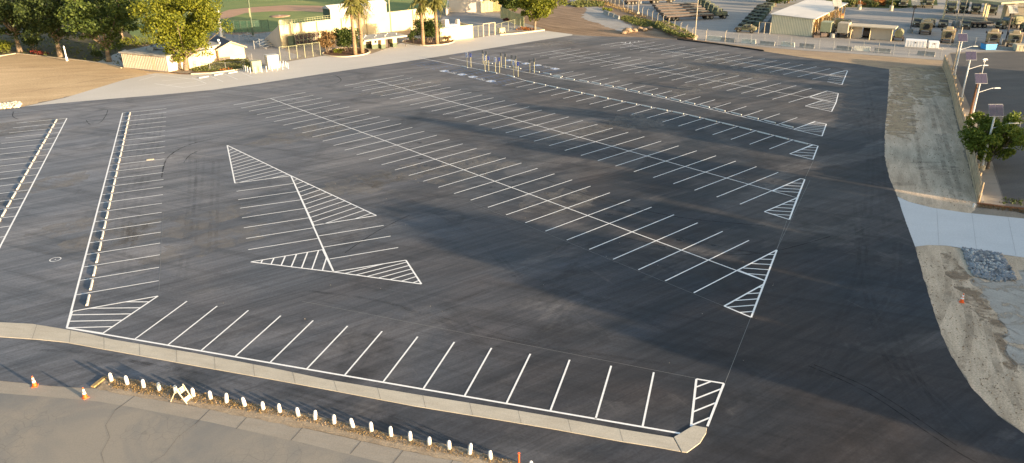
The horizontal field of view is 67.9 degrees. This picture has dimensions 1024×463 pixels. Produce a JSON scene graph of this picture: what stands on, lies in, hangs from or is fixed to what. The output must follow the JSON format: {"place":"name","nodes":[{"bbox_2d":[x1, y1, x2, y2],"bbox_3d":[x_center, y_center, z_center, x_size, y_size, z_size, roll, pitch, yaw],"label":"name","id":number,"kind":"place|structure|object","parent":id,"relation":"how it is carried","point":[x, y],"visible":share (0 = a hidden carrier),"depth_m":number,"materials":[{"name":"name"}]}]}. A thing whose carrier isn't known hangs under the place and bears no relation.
{"place":"outdoors","nodes":[
{"label":"outdoors","id":0,"kind":"place"},
{"bbox_2d":[0,3,154,62],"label":"shaded park","id":1,"kind":"structure","parent":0,"point":[72,40],"depth_m":167.98,"materials":[{"name":"plant"}]},
{"bbox_2d":[0,39,15,51],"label":"shrub","id":2,"kind":"object","parent":1,"relation":"on","point":[4,47],"visible":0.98,"depth_m":162.47,"materials":[{"name":"green plant"}]},
{"bbox_2d":[0,0,43,51],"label":"broadleaf tree","id":3,"kind":"object","parent":1,"relation":"on","point":[6,11],"visible":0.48,"depth_m":158.39,"materials":[{"name":"green plant"}]},
{"bbox_2d":[21,35,44,49],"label":"shrub","id":4,"kind":"object","parent":1,"relation":"on","point":[31,42],"visible":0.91,"depth_m":163.57,"materials":[{"name":"green plant"}]},
{"bbox_2d":[9,0,91,56],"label":"broadleaf tree","id":5,"kind":"object","parent":1,"relation":"on","point":[50,24],"visible":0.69,"depth_m":150.67,"materials":[{"name":"green plant"}]},
{"bbox_2d":[0,37,121,64],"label":"dry ground cover","id":6,"kind":"object","parent":1,"relation":"on","point":[95,59],"visible":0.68,"depth_m":162.19,"materials":[{"name":"plant"}]},
{"bbox_2d":[53,0,141,61],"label":"broadleaf tree","id":7,"kind":"object","parent":1,"relation":"on","point":[95,23],"visible":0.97,"depth_m":145.96,"materials":[{"name":"green plant"}]},
{"bbox_2d":[118,34,156,46],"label":"shrub","id":8,"kind":"object","parent":1,"relation":"on","point":[127,39],"visible":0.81,"depth_m":167.05,"materials":[{"name":"green plant"}]},
{"bbox_2d":[0,54,176,109],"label":"tan dirt field","id":9,"kind":"structure","parent":0,"point":[25,80],"depth_m":137.67,"materials":[{"name":"soil"}]},
{"bbox_2d":[0,101,21,108],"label":"white gravel","id":10,"kind":"structure","parent":9,"relation":"on","point":[15,104],"depth_m":117.21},
{"bbox_2d":[0,53,121,67],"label":"park kerb","id":11,"kind":"structure","parent":9,"relation":"on","point":[62,58],"depth_m":154.44,"materials":[{"name":"concrete"}]},
{"bbox_2d":[99,50,124,65],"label":"park path","id":12,"kind":"structure","parent":0,"point":[115,59],"depth_m":152.10,"materials":[{"name":"concrete"}]},
{"bbox_2d":[108,378,268,413],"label":"dry verge grass","id":13,"kind":"structure","parent":0,"point":[202,394],"depth_m":47.37,"materials":[{"name":"plant"}]},
{"bbox_2d":[0,393,382,462],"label":"old road","id":14,"kind":"structure","parent":0,"point":[38,429],"depth_m":43.39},
{"bbox_2d":[0,381,463,462],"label":"road gutter","id":15,"kind":"object","parent":14,"relation":"on","point":[374,452],"visible":1,"depth_m":44.75,"materials":[{"name":"concrete"}]},
{"bbox_2d":[191,58,249,70],"bbox_3d":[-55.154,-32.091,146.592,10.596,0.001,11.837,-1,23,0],"label":"lawn","id":16,"kind":"structure","parent":0,"point":[223,67],"depth_m":144.45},
{"bbox_2d":[212,32,300,64],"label":"field concourse","id":17,"kind":"structure","parent":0,"point":[258,52],"depth_m":162.63,"materials":[{"name":"concrete"}]},
{"bbox_2d":[114,0,448,41],"bbox_3d":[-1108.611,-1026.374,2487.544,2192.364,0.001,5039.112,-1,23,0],"label":"ball field","id":18,"kind":"structure","parent":0,"point":[260,18],"depth_m":217.51,"materials":[{"name":"plant"}]},
{"bbox_2d":[214,5,323,18],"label":"infield clay","id":19,"kind":"structure","parent":18,"relation":"attached to","point":[230,13],"depth_m":225.87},
{"bbox_2d":[323,48,368,55],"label":"palm bed","id":20,"kind":"object","parent":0,"point":[344,53],"visible":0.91,"depth_m":157.64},
{"bbox_2d":[316,30,336,52],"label":"shrub","id":21,"kind":"object","parent":20,"relation":"on","point":[328,36],"visible":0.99,"depth_m":156.07,"materials":[{"name":"brown plant"}]},
{"bbox_2d":[332,27,359,50],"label":"shrub","id":22,"kind":"object","parent":20,"relation":"on","point":[344,37],"visible":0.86,"depth_m":157.47,"materials":[{"name":"green plant"}]},
{"bbox_2d":[338,0,361,54],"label":"palm tree","id":23,"kind":"object","parent":20,"relation":"on","point":[351,11],"visible":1,"depth_m":151.70,"materials":[{"name":"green plant"}]},
{"bbox_2d":[346,0,373,52],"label":"palm tree","id":24,"kind":"object","parent":20,"relation":"on","point":[366,4],"visible":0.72,"depth_m":154.82,"materials":[{"name":"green plant"}]},
{"bbox_2d":[268,407,515,462],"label":"dry verge grass","id":25,"kind":"structure","parent":0,"point":[387,438],"depth_m":43.32,"materials":[{"name":"plant"}]},
{"bbox_2d":[403,38,452,44],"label":"palm bed","id":26,"kind":"object","parent":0,"point":[418,41],"visible":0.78,"depth_m":169.48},
{"bbox_2d":[408,0,429,44],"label":"palm tree","id":27,"kind":"object","parent":26,"relation":"on","point":[420,9],"visible":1,"depth_m":163.07,"materials":[{"name":"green plant"}]},
{"bbox_2d":[410,17,444,42],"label":"shrub","id":28,"kind":"object","parent":26,"relation":"on","point":[429,28],"visible":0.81,"depth_m":166.84,"materials":[{"name":"green plant"}]},
{"bbox_2d":[424,0,446,43],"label":"palm tree","id":29,"kind":"object","parent":26,"relation":"on","point":[435,5],"visible":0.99,"depth_m":163.15,"materials":[{"name":"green plant"}]},
{"bbox_2d":[399,12,542,40],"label":"yard","id":30,"kind":"structure","parent":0,"point":[476,19],"depth_m":197.97,"materials":[{"name":"concrete"}]},
{"bbox_2d":[440,19,459,27],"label":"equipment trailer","id":31,"kind":"object","parent":30,"relation":"on","point":[445,22],"visible":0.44,"depth_m":182.20,"materials":[{"name":"white paint"}]},
{"bbox_2d":[446,0,481,15],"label":"stadium building","id":32,"kind":"structure","parent":30,"relation":"on","point":[464,5],"depth_m":215.80,"materials":[{"name":"beige paint"}]},
{"bbox_2d":[490,0,516,11],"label":"broadleaf tree","id":33,"kind":"object","parent":30,"relation":"on","point":[506,3],"visible":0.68,"depth_m":201.82,"materials":[{"name":"green plant"}]},
{"bbox_2d":[500,7,523,25],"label":"slatted fence","id":34,"kind":"object","parent":30,"relation":"on","point":[508,14],"visible":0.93,"depth_m":195.46,"materials":[{"name":"green paint"}]},
{"bbox_2d":[2,0,1023,461],"bbox_3d":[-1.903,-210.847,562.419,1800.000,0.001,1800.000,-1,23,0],"label":"ground","id":35,"kind":"structure","parent":0,"point":[318,48],"depth_m":144.06,"materials":[{"name":"soil"}]},
{"bbox_2d":[118,41,220,71],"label":"utility building","id":36,"kind":"structure","parent":35,"relation":"on","point":[152,57],"depth_m":143.14,"materials":[{"name":"beige"}]},
{"bbox_2d":[126,0,236,70],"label":"broadleaf tree","id":37,"kind":"object","parent":35,"relation":"on","point":[188,37],"visible":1,"depth_m":137.38,"materials":[{"name":"green plant"}]},
{"bbox_2d":[187,48,211,68],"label":"utility annex","id":38,"kind":"object","parent":35,"relation":"on","point":[203,59],"visible":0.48,"depth_m":144.99,"materials":[{"name":"beige paint"}]},
{"bbox_2d":[210,36,246,60],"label":"gabled house","id":39,"kind":"structure","parent":35,"relation":"on","point":[228,49],"depth_m":151.58,"materials":[{"name":"beige"}]},
{"bbox_2d":[29,31,571,105],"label":"concrete apron","id":40,"kind":"object","parent":35,"relation":"on","point":[151,85],"visible":0.96,"depth_m":140.61,"materials":[{"name":"concrete"}]},
{"bbox_2d":[250,60,261,71],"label":"utility cabinet","id":41,"kind":"object","parent":40,"relation":"on","point":[256,65],"visible":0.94,"depth_m":139.94,"materials":[{"name":"metal"}]},
{"bbox_2d":[264,53,279,69],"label":"utility cabinet","id":42,"kind":"object","parent":40,"relation":"on","point":[272,59],"visible":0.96,"depth_m":142.44,"materials":[{"name":"metal"}]},
{"bbox_2d":[293,30,319,46],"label":"storage cage","id":43,"kind":"object","parent":35,"relation":"on","point":[304,39],"visible":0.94,"depth_m":165.85,"materials":[{"name":"green paint"}]},
{"bbox_2d":[97,376,517,462],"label":"verge strip","id":44,"kind":"object","parent":35,"relation":"on","point":[291,421],"visible":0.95,"depth_m":44.68,"materials":[{"name":"soil"}]},
{"bbox_2d":[170,384,192,403],"bbox_3d":[-20.340,9.917,46.590,1.180,1.051,0.583,5,24,12],"label":"folding barricade","id":45,"kind":"object","parent":44,"relation":"on","point":[180,390],"visible":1,"depth_m":46.45,"materials":[{"name":"white plastic"}]},
{"bbox_2d":[108,380,502,459],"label":"verge clods","id":46,"kind":"object","parent":44,"relation":"on","point":[291,415],"visible":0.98,"depth_m":45.06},
{"bbox_2d":[264,7,433,47],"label":"grandstand","id":47,"kind":"object","parent":35,"relation":"on","point":[394,21],"visible":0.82,"depth_m":173.95,"materials":[{"name":"beige paint"}]},
{"bbox_2d":[322,0,386,18],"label":"press box","id":48,"kind":"object","parent":47,"relation":"on","point":[333,12],"visible":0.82,"depth_m":171.80,"materials":[{"name":"beige paint"}]},
{"bbox_2d":[347,32,406,48],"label":"ticket booth","id":49,"kind":"object","parent":35,"relation":"on","point":[380,41],"visible":0.88,"depth_m":162.45,"materials":[{"name":"beige paint"}]},
{"bbox_2d":[439,22,472,40],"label":"cream boundary wall","id":50,"kind":"structure","parent":35,"relation":"on","point":[463,31],"depth_m":171.59,"materials":[{"name":"paint"}]},
{"bbox_2d":[481,0,500,11],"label":"building","id":51,"kind":"structure","parent":35,"relation":"on","point":[488,6],"depth_m":216.37,"materials":[{"name":"beige paint"}]},
{"bbox_2d":[0,35,1023,462],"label":"asphalt lot","id":52,"kind":"structure","parent":35,"relation":"on","point":[846,299],"depth_m":66.29,"materials":[{"name":"asphalt"}]},
{"bbox_2d":[0,322,706,452],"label":"concrete kerb strip","id":53,"kind":"object","parent":52,"relation":"on","point":[689,439],"visible":1,"depth_m":47.52,"materials":[{"name":"concrete"}]},
{"bbox_2d":[0,41,847,433],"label":"parking lines","id":54,"kind":"object","parent":52,"relation":"on","point":[696,385],"visible":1,"depth_m":68.72,"materials":[{"name":"white paint"}]},
{"bbox_2d":[159,160,813,381],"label":"layout lines","id":55,"kind":"object","parent":52,"relation":"on","point":[583,248],"visible":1,"depth_m":57.57,"materials":[{"name":"paint"}]},
{"bbox_2d":[12,75,971,459],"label":"tyre marks","id":56,"kind":"object","parent":52,"relation":"on","point":[692,251],"visible":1,"depth_m":67.37},
{"bbox_2d":[677,38,763,50],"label":"asphalt berm","id":57,"kind":"structure","parent":52,"relation":"on","point":[721,44],"depth_m":162.66,"materials":[{"name":"asphalt"}]},
{"bbox_2d":[512,0,567,30],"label":"broadleaf tree","id":58,"kind":"object","parent":35,"relation":"on","point":[534,9],"visible":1,"depth_m":181.81,"materials":[{"name":"green plant"}]},
{"bbox_2d":[942,55,984,201],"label":"slatted boundary fence","id":59,"kind":"object","parent":35,"relation":"on","point":[976,175],"visible":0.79,"depth_m":100.09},
{"bbox_2d":[954,33,977,78],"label":"solar street lamp","id":60,"kind":"object","parent":35,"relation":"on","point":[962,37],"visible":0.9,"depth_m":127.57,"materials":[{"name":"metal"}]},
{"bbox_2d":[960,51,987,101],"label":"solar street lamp","id":61,"kind":"object","parent":35,"relation":"on","point":[971,55],"visible":0.94,"depth_m":112.78,"materials":[{"name":"metal"}]},
{"bbox_2d":[570,0,631,31],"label":"haul track","id":62,"kind":"structure","parent":0,"point":[596,14],"depth_m":200.75,"materials":[{"name":"gravel"}]},
{"bbox_2d":[590,0,645,18],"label":"haul road scrub","id":63,"kind":"object","parent":62,"relation":"on","point":[607,3],"visible":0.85,"depth_m":220.20,"materials":[{"name":"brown plant"}]},
{"bbox_2d":[501,0,720,43],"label":"ploughed dirt","id":64,"kind":"structure","parent":0,"point":[567,19],"depth_m":193.22,"materials":[{"name":"soil"}]},
{"bbox_2d":[568,0,604,6],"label":"roadside grass","id":65,"kind":"structure","parent":64,"relation":"on","point":[582,3],"depth_m":229.91,"materials":[{"name":"plant"}]},
{"bbox_2d":[620,15,657,27],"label":"roadside grass","id":66,"kind":"structure","parent":64,"relation":"on","point":[639,21],"depth_m":195.25,"materials":[{"name":"plant"}]},
{"bbox_2d":[653,20,697,37],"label":"grassy bank","id":67,"kind":"structure","parent":0,"point":[683,32],"depth_m":176.37,"materials":[{"name":"plant"}]},
{"bbox_2d":[621,0,1023,59],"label":"yard pavement","id":68,"kind":"structure","parent":0,"point":[738,11],"depth_m":183.41,"materials":[{"name":"concrete"}]},
{"bbox_2d":[652,2,696,7],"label":"flatbed trailer","id":69,"kind":"object","parent":68,"relation":"on","point":[676,4],"visible":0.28,"depth_m":219.66,"materials":[{"name":"wood"}]},
{"bbox_2d":[655,5,701,10],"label":"flatbed trailer","id":70,"kind":"object","parent":68,"relation":"on","point":[678,6],"visible":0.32,"depth_m":214.16,"materials":[{"name":"wood"}]},
{"bbox_2d":[657,7,704,13],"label":"flatbed trailer","id":71,"kind":"object","parent":68,"relation":"on","point":[679,9],"visible":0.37,"depth_m":208.54,"materials":[{"name":"wood"}]},
{"bbox_2d":[660,10,708,16],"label":"flatbed trailer","id":72,"kind":"object","parent":68,"relation":"on","point":[681,12],"visible":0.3,"depth_m":203.43,"materials":[{"name":"wood"}]},
{"bbox_2d":[663,13,713,20],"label":"flatbed trailer","id":73,"kind":"object","parent":68,"relation":"on","point":[673,17],"visible":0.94,"depth_m":197.56,"materials":[{"name":"brown metal"}]},
{"bbox_2d":[702,7,728,19],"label":"army truck","id":74,"kind":"object","parent":68,"relation":"on","point":[719,12],"visible":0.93,"depth_m":199.40,"materials":[{"name":"green metal"}]},
{"bbox_2d":[734,24,756,32],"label":"military utility car","id":75,"kind":"object","parent":68,"relation":"on","point":[750,28],"visible":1,"depth_m":177.48,"materials":[{"name":"brown metal"}]},
{"bbox_2d":[770,0,847,36],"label":"ribbed metal shed","id":76,"kind":"structure","parent":68,"relation":"on","point":[805,18],"depth_m":175.74,"materials":[{"name":"metal"}]},
{"bbox_2d":[819,20,835,35],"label":"army truck","id":77,"kind":"object","parent":68,"relation":"on","point":[826,26],"visible":0.77,"depth_m":170.43,"materials":[{"name":"brown metal"}]},
{"bbox_2d":[829,0,841,37],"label":"solar mast","id":78,"kind":"object","parent":68,"relation":"on","point":[837,4],"visible":1,"depth_m":168.02,"materials":[{"name":"grey metal"}]},
{"bbox_2d":[836,21,852,37],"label":"army truck","id":79,"kind":"object","parent":68,"relation":"on","point":[843,28],"visible":0.91,"depth_m":168.93,"materials":[{"name":"brown metal"}]},
{"bbox_2d":[849,23,897,40],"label":"open shelter","id":80,"kind":"object","parent":68,"relation":"on","point":[877,31],"visible":1,"depth_m":167.74,"materials":[{"name":"beige"}]},
{"bbox_2d":[907,0,920,32],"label":"solar mast","id":81,"kind":"object","parent":68,"relation":"on","point":[915,3],"visible":1,"depth_m":173.54,"materials":[{"name":"grey metal"}]},
{"bbox_2d":[904,38,926,47],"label":"storage container","id":82,"kind":"object","parent":68,"relation":"on","point":[917,43],"visible":1,"depth_m":157.62,"materials":[{"name":"metal"}]},
{"bbox_2d":[919,18,934,34],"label":"armoured truck","id":83,"kind":"object","parent":68,"relation":"on","point":[926,24],"visible":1,"depth_m":172.41,"materials":[{"name":"beige paint"}]},
{"bbox_2d":[940,26,957,42],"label":"armoured truck","id":84,"kind":"object","parent":68,"relation":"on","point":[948,32],"visible":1,"depth_m":161.47,"materials":[{"name":"brown metal"}]},
{"bbox_2d":[946,0,957,13],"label":"army truck","id":85,"kind":"object","parent":68,"relation":"on","point":[951,5],"visible":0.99,"depth_m":205.17,"materials":[{"name":"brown metal"}]},
{"bbox_2d":[951,44,1012,49],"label":"yard edge kerb","id":86,"kind":"structure","parent":68,"relation":"on","point":[997,47],"depth_m":156.95,"materials":[{"name":"grey concrete"}]},
{"bbox_2d":[971,21,993,27],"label":"flatbed trailer","id":87,"kind":"object","parent":68,"relation":"on","point":[978,24],"visible":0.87,"depth_m":181.51,"materials":[{"name":"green metal"}]},
{"bbox_2d":[942,0,1023,20],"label":"steel canopy","id":88,"kind":"object","parent":68,"relation":"on","point":[993,2],"visible":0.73,"depth_m":184.11,"materials":[{"name":"metal"}]},
{"bbox_2d":[980,42,997,49],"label":"blue skip","id":89,"kind":"object","parent":68,"relation":"on","point":[988,45],"visible":1,"depth_m":154.38,"materials":[{"name":"paint"}]},
{"bbox_2d":[985,28,1002,45],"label":"armoured truck","id":90,"kind":"object","parent":68,"relation":"on","point":[993,33],"visible":0.91,"depth_m":157.96,"materials":[{"name":"brown metal"}]},
{"bbox_2d":[993,15,1023,28],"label":"army truck","id":91,"kind":"object","parent":68,"relation":"on","point":[1017,21],"visible":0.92,"depth_m":179.30,"materials":[{"name":"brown metal"}]},
{"bbox_2d":[1001,5,1018,44],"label":"solar mast","id":92,"kind":"object","parent":68,"relation":"on","point":[1012,9],"visible":0.86,"depth_m":157.37,"materials":[{"name":"grey metal"}]},
{"bbox_2d":[1000,3,1023,19],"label":"beige block building","id":93,"kind":"structure","parent":68,"relation":"on","point":[1005,11],"depth_m":187.04,"materials":[{"name":"concrete"}]},
{"bbox_2d":[1006,30,1023,46],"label":"armoured truck","id":94,"kind":"object","parent":68,"relation":"on","point":[1017,35],"visible":0.83,"depth_m":156.04,"materials":[{"name":"brown metal"}]},
{"bbox_2d":[714,44,943,71],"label":"golden verge","id":95,"kind":"structure","parent":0,"point":[878,61],"depth_m":146.59,"materials":[{"name":"soil"}]},
{"bbox_2d":[826,0,937,7],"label":"back lawn","id":96,"kind":"structure","parent":0,"point":[908,6],"depth_m":222.25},
{"bbox_2d":[884,69,977,212],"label":"graded dirt","id":97,"kind":"structure","parent":0,"point":[917,188],"depth_m":90.78,"materials":[{"name":"grey soil"}]},
{"bbox_2d":[885,92,918,140],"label":"loose soil patch","id":98,"kind":"object","parent":97,"relation":"on","point":[900,125],"visible":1,"depth_m":107.31,"materials":[{"name":"soil"}]},
{"bbox_2d":[889,66,949,104],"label":"loose soil","id":99,"kind":"structure","parent":97,"relation":"on","point":[916,82],"depth_m":128.09,"materials":[{"name":"soil"}]},
{"bbox_2d":[887,79,968,205],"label":"dirt clods","id":100,"kind":"object","parent":97,"relation":"on","point":[922,134],"visible":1,"depth_m":98.89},
{"bbox_2d":[898,197,1023,256],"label":"concrete driveway","id":101,"kind":"structure","parent":0,"point":[959,230],"depth_m":70.15,"materials":[{"name":"concrete"}]},
{"bbox_2d":[916,245,1023,432],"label":"dirt","id":102,"kind":"structure","parent":0,"point":[950,296],"depth_m":53.62,"materials":[{"name":"grey soil"}]},
{"bbox_2d":[919,252,1021,419],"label":"dirt clods","id":103,"kind":"object","parent":102,"relation":"on","point":[975,335],"visible":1,"depth_m":53.35,"materials":[{"name":"soil"}]},
{"bbox_2d":[966,249,1008,272],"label":"riprap stones","id":104,"kind":"object","parent":102,"relation":"on","point":[984,263],"visible":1,"depth_m":63.32,"materials":[{"name":"stone"}]},
{"bbox_2d":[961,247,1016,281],"bbox_3d":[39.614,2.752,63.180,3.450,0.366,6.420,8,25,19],"label":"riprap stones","id":105,"kind":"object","parent":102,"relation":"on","point":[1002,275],"visible":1,"depth_m":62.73,"materials":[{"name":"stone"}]},
{"bbox_2d":[970,270,1023,364],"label":"pale silt","id":106,"kind":"object","parent":102,"relation":"on","point":[1013,297],"visible":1,"depth_m":56.79,"materials":[{"name":"soil"}]},
{"bbox_2d":[963,109,1005,205],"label":"street sidewalk","id":107,"kind":"structure","parent":0,"point":[992,192],"depth_m":80.69,"materials":[{"name":"concrete"}]},
{"bbox_2d":[971,73,999,118],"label":"solar street lamp","id":108,"kind":"object","parent":107,"relation":"on","point":[980,78],"visible":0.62,"depth_m":100.95,"materials":[{"name":"metal"}]},
{"bbox_2d":[957,110,1023,168],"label":"broadleaf tree","id":109,"kind":"object","parent":107,"relation":"on","point":[998,139],"visible":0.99,"depth_m":84.59,"materials":[{"name":"green plant"}]},
{"bbox_2d":[979,104,1018,170],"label":"solar street lamp","id":110,"kind":"object","parent":107,"relation":"on","point":[996,110],"visible":0.95,"depth_m":83.04,"materials":[{"name":"metal"}]},
{"bbox_2d":[951,52,1023,213],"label":"street","id":111,"kind":"structure","parent":0,"point":[1004,71],"depth_m":120.42,"materials":[{"name":"asphalt"}]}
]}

